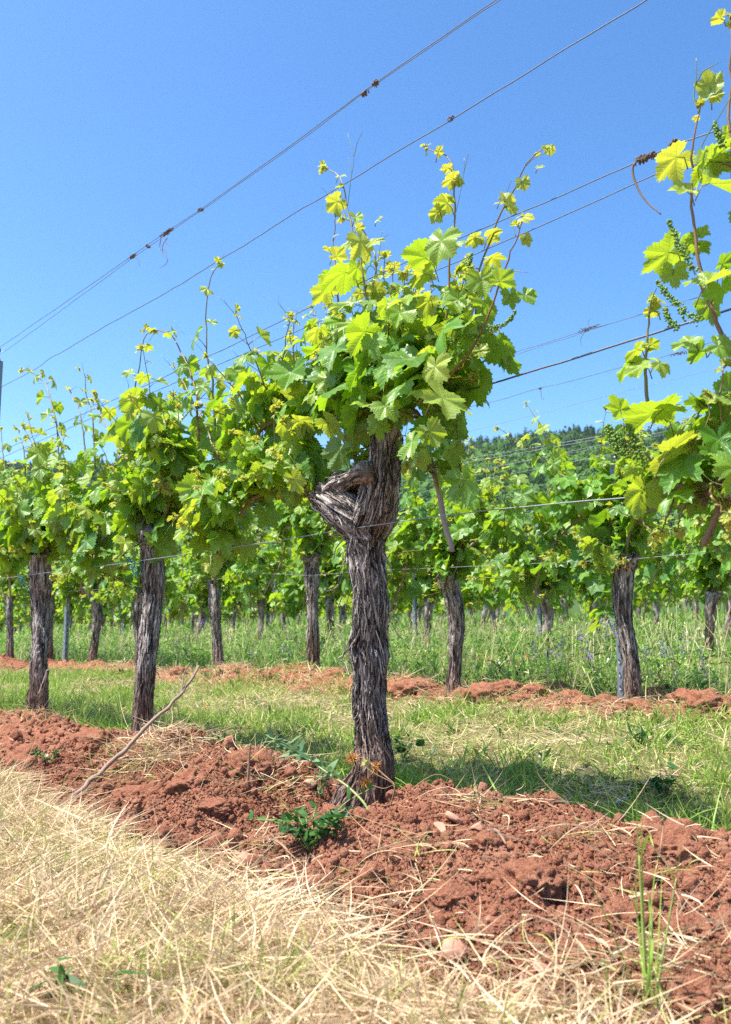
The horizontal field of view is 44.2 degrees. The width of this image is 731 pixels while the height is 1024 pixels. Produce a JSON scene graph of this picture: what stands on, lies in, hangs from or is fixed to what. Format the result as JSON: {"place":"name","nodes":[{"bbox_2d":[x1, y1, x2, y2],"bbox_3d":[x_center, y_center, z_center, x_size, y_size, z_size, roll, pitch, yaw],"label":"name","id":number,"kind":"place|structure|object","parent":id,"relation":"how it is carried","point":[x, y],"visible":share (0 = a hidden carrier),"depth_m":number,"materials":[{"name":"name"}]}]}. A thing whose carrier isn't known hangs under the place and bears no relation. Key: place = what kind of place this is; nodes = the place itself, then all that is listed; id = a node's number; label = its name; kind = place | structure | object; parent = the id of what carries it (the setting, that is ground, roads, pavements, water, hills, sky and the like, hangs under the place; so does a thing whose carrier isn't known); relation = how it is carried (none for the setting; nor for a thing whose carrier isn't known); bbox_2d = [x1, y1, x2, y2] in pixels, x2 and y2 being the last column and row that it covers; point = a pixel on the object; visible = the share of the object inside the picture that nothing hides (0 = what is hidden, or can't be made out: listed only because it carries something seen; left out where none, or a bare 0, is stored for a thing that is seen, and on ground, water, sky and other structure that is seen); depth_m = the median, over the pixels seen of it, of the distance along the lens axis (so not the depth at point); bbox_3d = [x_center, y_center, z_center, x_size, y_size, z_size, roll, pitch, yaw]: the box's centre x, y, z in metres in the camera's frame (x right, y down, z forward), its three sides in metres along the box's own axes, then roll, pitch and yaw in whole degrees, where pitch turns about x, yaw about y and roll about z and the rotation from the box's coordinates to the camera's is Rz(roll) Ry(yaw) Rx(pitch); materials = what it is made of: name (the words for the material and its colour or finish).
{"place":"outdoors","nodes":[
{"label":"outdoors","id":0,"kind":"place"},
{"bbox_2d":[0,436,725,625],"bbox_3d":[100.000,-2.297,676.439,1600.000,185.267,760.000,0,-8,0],"label":"hill","id":1,"kind":"structure","parent":0,"point":[576,605],"depth_m":310.84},
{"bbox_2d":[0,423,724,597],"bbox_3d":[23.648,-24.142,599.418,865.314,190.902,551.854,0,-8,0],"label":"forest","id":2,"kind":"object","parent":1,"relation":"on","point":[484,447],"visible":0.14,"depth_m":613.81,"materials":[{"name":"green plant"}]},
{"bbox_2d":[0,623,730,1023],"bbox_3d":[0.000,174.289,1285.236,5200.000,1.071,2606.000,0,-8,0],"label":"ground","id":3,"kind":"structure","parent":0,"point":[460,855],"depth_m":2.58,"materials":[{"name":"soil"}]},
{"bbox_2d":[0,348,2,410],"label":"trellis post","id":4,"kind":"object","parent":3,"relation":"on","point":[1,368],"visible":0.98,"depth_m":5.38,"materials":[{"name":"metal"}]},
{"bbox_2d":[2,0,495,345],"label":"trellis wire","id":5,"kind":"object","parent":4,"relation":"attached to","point":[283,150],"visible":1,"depth_m":3.10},
{"bbox_2d":[1,0,500,353],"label":"trellis wire","id":6,"kind":"object","parent":4,"relation":"attached to","point":[282,153],"visible":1,"depth_m":3.12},
{"bbox_2d":[1,0,646,387],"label":"trellis wire","id":7,"kind":"object","parent":4,"relation":"attached to","point":[369,168],"visible":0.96,"depth_m":2.69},
{"bbox_2d":[1,174,655,457],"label":"trellis wire","id":8,"kind":"object","parent":4,"relation":"attached to","point":[408,282],"visible":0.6,"depth_m":2.41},
{"bbox_2d":[0,485,721,578],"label":"trellis wire","id":9,"kind":"object","parent":4,"relation":"attached to","point":[383,524],"visible":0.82,"depth_m":2.40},
{"bbox_2d":[0,128,721,451],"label":"trellis wire","id":10,"kind":"object","parent":4,"relation":"attached to","point":[407,261],"visible":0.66,"depth_m":2.37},
{"bbox_2d":[631,151,660,214],"bbox_3d":[0.625,-0.725,2.006,0.022,0.157,0.069,5,-9,-34],"label":"dried tendril","id":11,"kind":"object","parent":10,"relation":"hanging from","point":[645,157],"visible":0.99,"depth_m":2.01},
{"bbox_2d":[0,308,730,519],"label":"trellis wire","id":12,"kind":"object","parent":4,"relation":"attached to","point":[644,336],"visible":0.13,"depth_m":2.11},
{"bbox_2d":[0,584,27,628],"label":"grapevine","id":13,"kind":"object","parent":3,"relation":"on","point":[3,621],"visible":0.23,"depth_m":15.36,"materials":[{"name":"plant"}]},
{"bbox_2d":[0,562,30,657],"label":"grapevine","id":14,"kind":"object","parent":3,"relation":"on","point":[16,589],"visible":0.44,"depth_m":10.17,"materials":[{"name":"plant"}]},
{"bbox_2d":[4,742,47,766],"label":"clay clod","id":15,"kind":"object","parent":3,"relation":"on","point":[22,751],"visible":0.38,"depth_m":3.35,"materials":[{"name":"red soil"}]},
{"bbox_2d":[19,553,75,659],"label":"grapevine","id":16,"kind":"object","parent":3,"relation":"on","point":[57,565],"visible":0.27,"depth_m":9.10,"materials":[{"name":"plant"}]},
{"bbox_2d":[28,957,90,1000],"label":"weed","id":17,"kind":"object","parent":3,"relation":"on","point":[67,975],"visible":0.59,"depth_m":1.17,"materials":[{"name":"green plant"}]},
{"bbox_2d":[0,361,129,714],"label":"grapevine","id":18,"kind":"object","parent":3,"relation":"on","point":[32,533],"visible":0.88,"depth_m":4.47,"materials":[{"name":"green plant"}]},
{"bbox_2d":[62,572,70,661],"bbox_3d":[-2.966,0.970,8.960,0.030,1.282,0.060,-4,-9,29],"label":"trellis post","id":19,"kind":"object","parent":3,"relation":"on","point":[66,633],"visible":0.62,"depth_m":8.92,"materials":[{"name":"metal"}]},
{"bbox_2d":[53,583,87,637],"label":"grapevine","id":20,"kind":"object","parent":3,"relation":"on","point":[58,613],"visible":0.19,"depth_m":13.59,"materials":[{"name":"plant"}]},
{"bbox_2d":[66,727,113,746],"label":"clay clod","id":21,"kind":"object","parent":3,"relation":"on","point":[86,734],"visible":0.58,"depth_m":3.32,"materials":[{"name":"red soil"}]},
{"bbox_2d":[55,547,127,661],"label":"grapevine","id":22,"kind":"object","parent":3,"relation":"on","point":[101,583],"visible":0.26,"depth_m":8.46,"materials":[{"name":"plant"}]},
{"bbox_2d":[81,574,129,645],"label":"grapevine","id":23,"kind":"object","parent":3,"relation":"on","point":[106,609],"visible":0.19,"depth_m":12.43,"materials":[{"name":"plant"}]},
{"bbox_2d":[67,663,199,798],"bbox_3d":[-0.758,0.719,2.963,0.032,0.423,0.640,-4,-9,30],"label":"dead cane","id":24,"kind":"object","parent":3,"relation":"on","point":[111,761],"visible":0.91,"depth_m":2.95,"materials":[{"name":"brown plant"}]},
{"bbox_2d":[106,783,162,809],"bbox_3d":[-0.651,0.848,2.622,0.221,0.114,0.148,0,-8,0],"label":"clay clod","id":25,"kind":"object","parent":3,"relation":"on","point":[127,790],"visible":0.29,"depth_m":2.60,"materials":[{"name":"red soil"}]},
{"bbox_2d":[81,528,188,664],"bbox_3d":[-1.938,0.652,7.694,0.618,1.643,1.508,6,-10,-40],"label":"grapevine","id":26,"kind":"object","parent":3,"relation":"on","point":[130,585],"visible":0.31,"depth_m":7.74,"materials":[{"name":"plant"}]},
{"bbox_2d":[119,574,188,628],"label":"grapevine","id":27,"kind":"object","parent":3,"relation":"on","point":[166,612],"visible":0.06,"depth_m":11.28,"materials":[{"name":"plant"}]},
{"bbox_2d":[49,254,296,732],"bbox_3d":[-0.788,0.046,3.605,0.622,1.890,1.894,5,-9,-33],"label":"grapevine","id":28,"kind":"object","parent":3,"relation":"on","point":[132,497],"visible":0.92,"depth_m":3.56,"materials":[{"name":"green plant"}]},
{"bbox_2d":[163,768,210,795],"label":"clay clod","id":29,"kind":"object","parent":3,"relation":"on","point":[181,780],"visible":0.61,"depth_m":2.61,"materials":[{"name":"red soil"}]},
{"bbox_2d":[176,566,209,635],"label":"grapevine","id":30,"kind":"object","parent":3,"relation":"on","point":[193,615],"visible":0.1,"depth_m":14.51,"materials":[{"name":"plant"}]},
{"bbox_2d":[168,545,241,642],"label":"grapevine","id":31,"kind":"object","parent":3,"relation":"on","point":[203,607],"visible":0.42,"depth_m":10.60,"materials":[{"name":"green plant"}]},
{"bbox_2d":[194,797,234,820],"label":"clay clod","id":32,"kind":"object","parent":3,"relation":"on","point":[216,807],"visible":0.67,"depth_m":2.48,"materials":[{"name":"red soil"}]},
{"bbox_2d":[172,508,272,668],"bbox_3d":[-1.098,0.481,6.866,0.457,1.716,1.639,5,-9,-34],"label":"grapevine","id":33,"kind":"object","parent":3,"relation":"on","point":[226,571],"visible":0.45,"depth_m":6.79,"materials":[{"name":"green plant"}]},
{"bbox_2d":[221,575,257,630],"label":"grapevine","id":34,"kind":"object","parent":3,"relation":"on","point":[248,612],"visible":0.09,"depth_m":13.24,"materials":[{"name":"plant"}]},
{"bbox_2d":[224,749,276,781],"bbox_3d":[-0.367,0.801,2.776,0.192,0.135,0.165,0,-8,0],"label":"clay clod","id":35,"kind":"object","parent":3,"relation":"on","point":[241,759],"visible":0.59,"depth_m":2.75,"materials":[{"name":"red soil"}]},
{"bbox_2d":[221,524,305,643],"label":"grapevine","id":36,"kind":"object","parent":3,"relation":"on","point":[270,594],"visible":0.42,"depth_m":9.60,"materials":[{"name":"plant"}]},
{"bbox_2d":[0,768,528,1023],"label":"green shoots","id":37,"kind":"object","parent":3,"relation":"on","point":[298,998],"visible":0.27,"depth_m":1.23,"materials":[{"name":"green plant"}]},
{"bbox_2d":[251,560,306,633],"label":"grapevine","id":38,"kind":"object","parent":3,"relation":"on","point":[282,616],"visible":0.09,"depth_m":12.53,"materials":[{"name":"plant"}]},
{"bbox_2d":[244,463,346,669],"bbox_3d":[-0.362,0.378,6.014,0.486,1.534,1.645,5,-9,-32],"label":"grapevine","id":39,"kind":"object","parent":3,"relation":"on","point":[303,518],"visible":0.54,"depth_m":5.92,"materials":[{"name":"green plant"}]},
{"bbox_2d":[244,782,372,851],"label":"weed","id":40,"kind":"object","parent":3,"relation":"on","point":[332,817],"visible":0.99,"depth_m":1.97,"materials":[{"name":"green plant"}]},
{"bbox_2d":[257,726,369,810],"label":"weed","id":41,"kind":"object","parent":3,"relation":"on","point":[302,755],"visible":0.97,"depth_m":2.29,"materials":[{"name":"green plant"}]},
{"bbox_2d":[278,524,352,648],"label":"grapevine","id":42,"kind":"object","parent":3,"relation":"on","point":[328,579],"visible":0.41,"depth_m":8.71,"materials":[{"name":"plant"}]},
{"bbox_2d":[298,873,342,906],"bbox_3d":[-0.093,0.716,1.692,0.105,0.068,0.083,0,-8,0],"label":"clay clod","id":43,"kind":"object","parent":3,"relation":"on","point":[328,880],"visible":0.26,"depth_m":1.68,"materials":[{"name":"red soil"}]},
{"bbox_2d":[310,766,340,798],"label":"weed","id":44,"kind":"object","parent":3,"relation":"on","point":[327,778],"visible":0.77,"depth_m":2.71,"materials":[{"name":"green plant"}]},
{"bbox_2d":[303,559,352,635],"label":"grapevine","id":45,"kind":"object","parent":3,"relation":"on","point":[321,604],"visible":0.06,"depth_m":11.59,"materials":[{"name":"plant"}]},
{"bbox_2d":[162,132,555,809],"bbox_3d":[-0.116,-0.106,2.738,0.526,2.084,1.778,6,-10,-40],"label":"grapevine","id":46,"kind":"object","parent":3,"relation":"on","point":[380,372],"visible":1,"depth_m":2.55,"materials":[{"name":"green plant"}]},
{"bbox_2d":[0,654,730,1023],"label":"dry grass","id":47,"kind":"structure","parent":3,"relation":"on","point":[92,856],"depth_m":1.37,"materials":[{"name":"plant"}]},
{"bbox_2d":[0,653,730,831],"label":"grass","id":48,"kind":"structure","parent":3,"relation":"on","point":[287,718],"depth_m":3.67,"materials":[{"name":"plant"}]},
{"bbox_2d":[0,653,730,1023],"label":"soil crumbs","id":49,"kind":"object","parent":3,"relation":"on","point":[410,815],"visible":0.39,"depth_m":1.83,"materials":[{"name":"red soil"}]},
{"bbox_2d":[0,602,730,703],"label":"meadow grass","id":50,"kind":"structure","parent":3,"relation":"on","point":[670,624],"depth_m":7.10,"materials":[{"name":"plant"}]},
{"bbox_2d":[0,655,730,1023],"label":"soil grains","id":51,"kind":"object","parent":3,"relation":"on","point":[708,881],"visible":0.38,"depth_m":1.76,"materials":[{"name":"red soil"}]},
{"bbox_2d":[0,624,730,823],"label":"weeds","id":52,"kind":"object","parent":3,"relation":"on","point":[553,730],"visible":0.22,"depth_m":4.99,"materials":[{"name":"green plant"}]},
{"bbox_2d":[344,751,454,805],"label":"dry grass","id":53,"kind":"structure","parent":3,"relation":"on","point":[369,764],"depth_m":2.40,"materials":[{"name":"plant"}]},
{"bbox_2d":[388,842,414,861],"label":"clay clod","id":54,"kind":"object","parent":3,"relation":"on","point":[400,850],"visible":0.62,"depth_m":1.77,"materials":[{"name":"red soil"}]},
{"bbox_2d":[385,878,419,898],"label":"clay clod","id":55,"kind":"object","parent":3,"relation":"on","point":[402,886],"visible":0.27,"depth_m":1.69,"materials":[{"name":"red soil"}]},
{"bbox_2d":[386,679,427,696],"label":"clay clod","id":56,"kind":"object","parent":3,"relation":"on","point":[405,686],"visible":0.81,"depth_m":4.79,"materials":[{"name":"red soil"}]},
{"bbox_2d":[390,733,424,758],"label":"weed","id":57,"kind":"object","parent":3,"relation":"on","point":[419,742],"visible":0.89,"depth_m":3.31,"materials":[{"name":"green plant"}]},
{"bbox_2d":[412,572,416,648],"bbox_3d":[0.431,0.686,7.873,0.028,1.282,0.058,-4,-9,29],"label":"trellis post","id":58,"kind":"object","parent":3,"relation":"on","point":[414,607],"visible":0.3,"depth_m":7.83,"materials":[{"name":"metal"}]},
{"bbox_2d":[388,564,445,635],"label":"grapevine","id":59,"kind":"object","parent":3,"relation":"on","point":[440,609],"visible":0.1,"depth_m":10.53,"materials":[{"name":"plant"}]},
{"bbox_2d":[413,930,444,950],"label":"clay clod","id":60,"kind":"object","parent":3,"relation":"on","point":[427,933],"visible":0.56,"depth_m":1.39,"materials":[{"name":"red soil"}]},
{"bbox_2d":[387,517,490,648],"bbox_3d":[0.574,0.672,7.848,0.695,1.353,1.474,15,-15,-38],"label":"grapevine","id":61,"kind":"object","parent":3,"relation":"on","point":[430,591],"visible":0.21,"depth_m":7.76,"materials":[{"name":"green plant"}]},
{"bbox_2d":[422,879,471,912],"bbox_3d":[0.146,0.669,1.540,0.098,0.073,0.081,0,-8,0],"label":"clay clod","id":62,"kind":"object","parent":3,"relation":"on","point":[448,896],"visible":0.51,"depth_m":1.52,"materials":[{"name":"red soil"}]},
{"bbox_2d":[441,939,465,963],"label":"stone","id":63,"kind":"object","parent":3,"relation":"on","point":[448,945],"visible":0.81,"depth_m":1.29,"materials":[{"name":"stone"}]},
{"bbox_2d":[385,436,550,692],"bbox_3d":[0.473,0.326,5.009,0.833,1.644,1.267,2,-8,-12],"label":"grapevine","id":64,"kind":"object","parent":3,"relation":"on","point":[405,541],"visible":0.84,"depth_m":4.92,"materials":[{"name":"green plant"}]},
{"bbox_2d":[462,681,498,704],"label":"clay clod","id":65,"kind":"object","parent":3,"relation":"on","point":[475,689],"visible":0.64,"depth_m":4.32,"materials":[{"name":"red soil"}]},
{"bbox_2d":[469,831,503,850],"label":"clay clod","id":66,"kind":"object","parent":3,"relation":"on","point":[478,841],"visible":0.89,"depth_m":1.70,"materials":[{"name":"red soil"}]},
{"bbox_2d":[440,531,536,636],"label":"grapevine","id":67,"kind":"object","parent":3,"relation":"on","point":[493,613],"visible":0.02,"depth_m":9.56,"materials":[{"name":"plant"}]},
{"bbox_2d":[470,585,524,622],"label":"grapevine","id":68,"kind":"object","parent":3,"relation":"on","point":[498,609],"visible":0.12,"depth_m":14.44,"materials":[{"name":"plant"}]},
{"bbox_2d":[488,915,517,933],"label":"clay clod","id":69,"kind":"object","parent":3,"relation":"on","point":[497,923],"visible":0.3,"depth_m":1.43,"materials":[{"name":"red soil"}]},
{"bbox_2d":[481,551,525,628],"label":"grapevine","id":70,"kind":"object","parent":3,"relation":"on","point":[509,602],"visible":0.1,"depth_m":11.81,"materials":[{"name":"plant"}]},
{"bbox_2d":[494,679,522,695],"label":"clay clod","id":71,"kind":"object","parent":3,"relation":"on","point":[511,684],"visible":0.7,"depth_m":4.32,"materials":[{"name":"red soil"}]},
{"bbox_2d":[504,693,534,703],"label":"clay clod","id":72,"kind":"object","parent":3,"relation":"on","point":[518,696],"visible":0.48,"depth_m":4.22,"materials":[{"name":"red soil"}]},
{"bbox_2d":[485,857,567,903],"bbox_3d":[0.278,0.637,1.552,0.140,0.078,0.121,0,-8,0],"label":"clay clod","id":73,"kind":"object","parent":3,"relation":"on","point":[542,873],"visible":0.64,"depth_m":1.52,"materials":[{"name":"red soil"}]},
{"bbox_2d":[521,682,550,696],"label":"clay clod","id":74,"kind":"object","parent":3,"relation":"on","point":[530,688],"visible":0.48,"depth_m":4.30,"materials":[{"name":"red soil"}]},
{"bbox_2d":[535,524,542,655],"bbox_3d":[1.318,0.573,6.833,0.028,1.282,0.058,-4,-9,29],"label":"trellis post","id":75,"kind":"object","parent":3,"relation":"on","point":[539,616],"visible":0.26,"depth_m":6.79,"materials":[{"name":"metal"}]},
{"bbox_2d":[466,507,636,659],"bbox_3d":[1.346,0.576,6.764,0.612,1.332,1.683,4,-4,-40],"label":"grapevine","id":76,"kind":"object","parent":3,"relation":"on","point":[548,594],"visible":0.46,"depth_m":6.67,"materials":[{"name":"green plant"}]},
{"bbox_2d":[532,579,602,629],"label":"grapevine","id":77,"kind":"object","parent":3,"relation":"on","point":[563,600],"visible":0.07,"depth_m":11.23,"materials":[{"name":"plant"}]},
{"bbox_2d":[558,689,583,702],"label":"clay clod","id":78,"kind":"object","parent":3,"relation":"on","point":[567,692],"visible":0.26,"depth_m":4.28,"materials":[{"name":"red soil"}]},
{"bbox_2d":[558,939,604,966],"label":"clay clod","id":79,"kind":"object","parent":3,"relation":"on","point":[586,947],"visible":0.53,"depth_m":1.28,"materials":[{"name":"red soil"}]},
{"bbox_2d":[589,694,620,709],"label":"clay clod","id":80,"kind":"object","parent":3,"relation":"on","point":[604,696],"visible":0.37,"depth_m":3.97,"materials":[{"name":"red soil"}]},
{"bbox_2d":[552,529,663,644],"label":"grapevine","id":81,"kind":"object","parent":3,"relation":"on","point":[579,588],"visible":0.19,"depth_m":8.59,"materials":[{"name":"plant"}]},
{"bbox_2d":[486,400,730,700],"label":"grapevine","id":82,"kind":"object","parent":3,"relation":"on","point":[600,519],"visible":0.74,"depth_m":4.18,"materials":[{"name":"green plant"}]},
{"bbox_2d":[5,550,727,595],"bbox_3d":[-1.804,0.627,7.537,0.006,0.120,10.830,6,-10,-40],"label":"trellis wire","id":83,"kind":"object","parent":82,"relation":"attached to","point":[447,567],"visible":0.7,"depth_m":4.80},
{"bbox_2d":[609,454,623,702],"bbox_3d":[1.185,0.363,4.219,0.030,1.282,0.060,-4,-9,29],"label":"trellis post","id":84,"kind":"object","parent":3,"relation":"on","point":[618,648],"visible":0.15,"depth_m":4.16,"materials":[{"name":"metal"}]},
{"bbox_2d":[591,899,658,943],"bbox_3d":[0.412,0.654,1.416,0.124,0.093,0.105,0,-8,0],"label":"clay clod","id":85,"kind":"object","parent":3,"relation":"on","point":[623,906],"visible":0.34,"depth_m":1.40,"materials":[{"name":"red soil"}]},
{"bbox_2d":[578,784,695,1016],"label":"tall grass","id":86,"kind":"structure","parent":3,"relation":"on","point":[645,971],"depth_m":1.20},
{"bbox_2d":[620,722,655,748],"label":"weed","id":87,"kind":"object","parent":3,"relation":"on","point":[641,732],"visible":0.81,"depth_m":3.12,"materials":[{"name":"green plant"}]},
{"bbox_2d":[624,698,652,712],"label":"clay clod","id":88,"kind":"object","parent":3,"relation":"on","point":[637,702],"visible":0.52,"depth_m":3.73,"materials":[{"name":"red soil"}]},
{"bbox_2d":[599,575,685,621],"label":"grapevine","id":89,"kind":"object","parent":3,"relation":"on","point":[638,610],"visible":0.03,"depth_m":12.50,"materials":[{"name":"plant"}]},
{"bbox_2d":[604,543,705,625],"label":"grapevine","id":90,"kind":"object","parent":3,"relation":"on","point":[691,592],"visible":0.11,"depth_m":10.00,"materials":[{"name":"plant"}]},
{"bbox_2d":[647,963,679,992],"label":"clay clod","id":91,"kind":"object","parent":3,"relation":"on","point":[668,974],"visible":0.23,"depth_m":1.21,"materials":[{"name":"red soil"}]},
{"bbox_2d":[647,762,680,801],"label":"weed","id":92,"kind":"object","parent":3,"relation":"on","point":[655,781],"visible":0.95,"depth_m":2.52,"materials":[{"name":"green plant"}]},
{"bbox_2d":[603,8,730,548],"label":"grapevine","id":93,"kind":"object","parent":3,"relation":"on","point":[697,448],"visible":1,"depth_m":1.81,"materials":[{"name":"green plant"}]},
{"bbox_2d":[695,480,715,506],"bbox_3d":[0.662,-0.036,1.762,0.036,0.054,0.042,0,-8,0],"label":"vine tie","id":94,"kind":"object","parent":93,"relation":"attached to","point":[703,502],"visible":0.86,"depth_m":1.76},
{"bbox_2d":[645,823,704,871],"bbox_3d":[0.562,0.607,1.613,0.109,0.088,0.109,6,-10,-39],"label":"clay clod","id":95,"kind":"object","parent":3,"relation":"on","point":[675,836],"visible":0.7,"depth_m":1.59,"materials":[{"name":"red soil"}]},
{"bbox_2d":[665,688,689,703],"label":"clay clod","id":96,"kind":"object","parent":3,"relation":"on","point":[679,692],"visible":0.33,"depth_m":3.69,"materials":[{"name":"red soil"}]},
{"bbox_2d":[632,511,730,657],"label":"grapevine","id":97,"kind":"object","parent":3,"relation":"on","point":[712,578],"visible":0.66,"depth_m":5.80,"materials":[{"name":"green plant"}]},
{"bbox_2d":[657,912,715,942],"bbox_3d":[0.492,0.637,1.363,0.099,0.051,0.089,0,-8,0],"label":"clay clod","id":98,"kind":"object","parent":3,"relation":"on","point":[693,918],"visible":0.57,"depth_m":1.34,"materials":[{"name":"red soil"}]},
{"bbox_2d":[656,508,730,642],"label":"grapevine","id":99,"kind":"object","parent":3,"relation":"on","point":[670,589],"visible":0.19,"depth_m":8.02,"materials":[{"name":"green plant"}]},
{"bbox_2d":[660,968,729,1023],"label":"clay clod","id":100,"kind":"object","parent":3,"relation":"on","point":[689,989],"visible":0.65,"depth_m":1.16,"materials":[{"name":"red soil"}]},
{"bbox_2d":[684,688,721,714],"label":"clay clod","id":101,"kind":"object","parent":3,"relation":"on","point":[693,696],"visible":0.57,"depth_m":3.56,"materials":[{"name":"red soil"}]},
{"bbox_2d":[708,696,730,713],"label":"clay clod","id":102,"kind":"object","parent":3,"relation":"on","point":[724,700],"visible":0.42,"depth_m":3.52,"materials":[{"name":"red soil"}]},
{"bbox_2d":[0,0,730,464],"label":"sky","id":103,"kind":"structure","parent":0,"point":[121,120],"materials":[{"name":"blue"}]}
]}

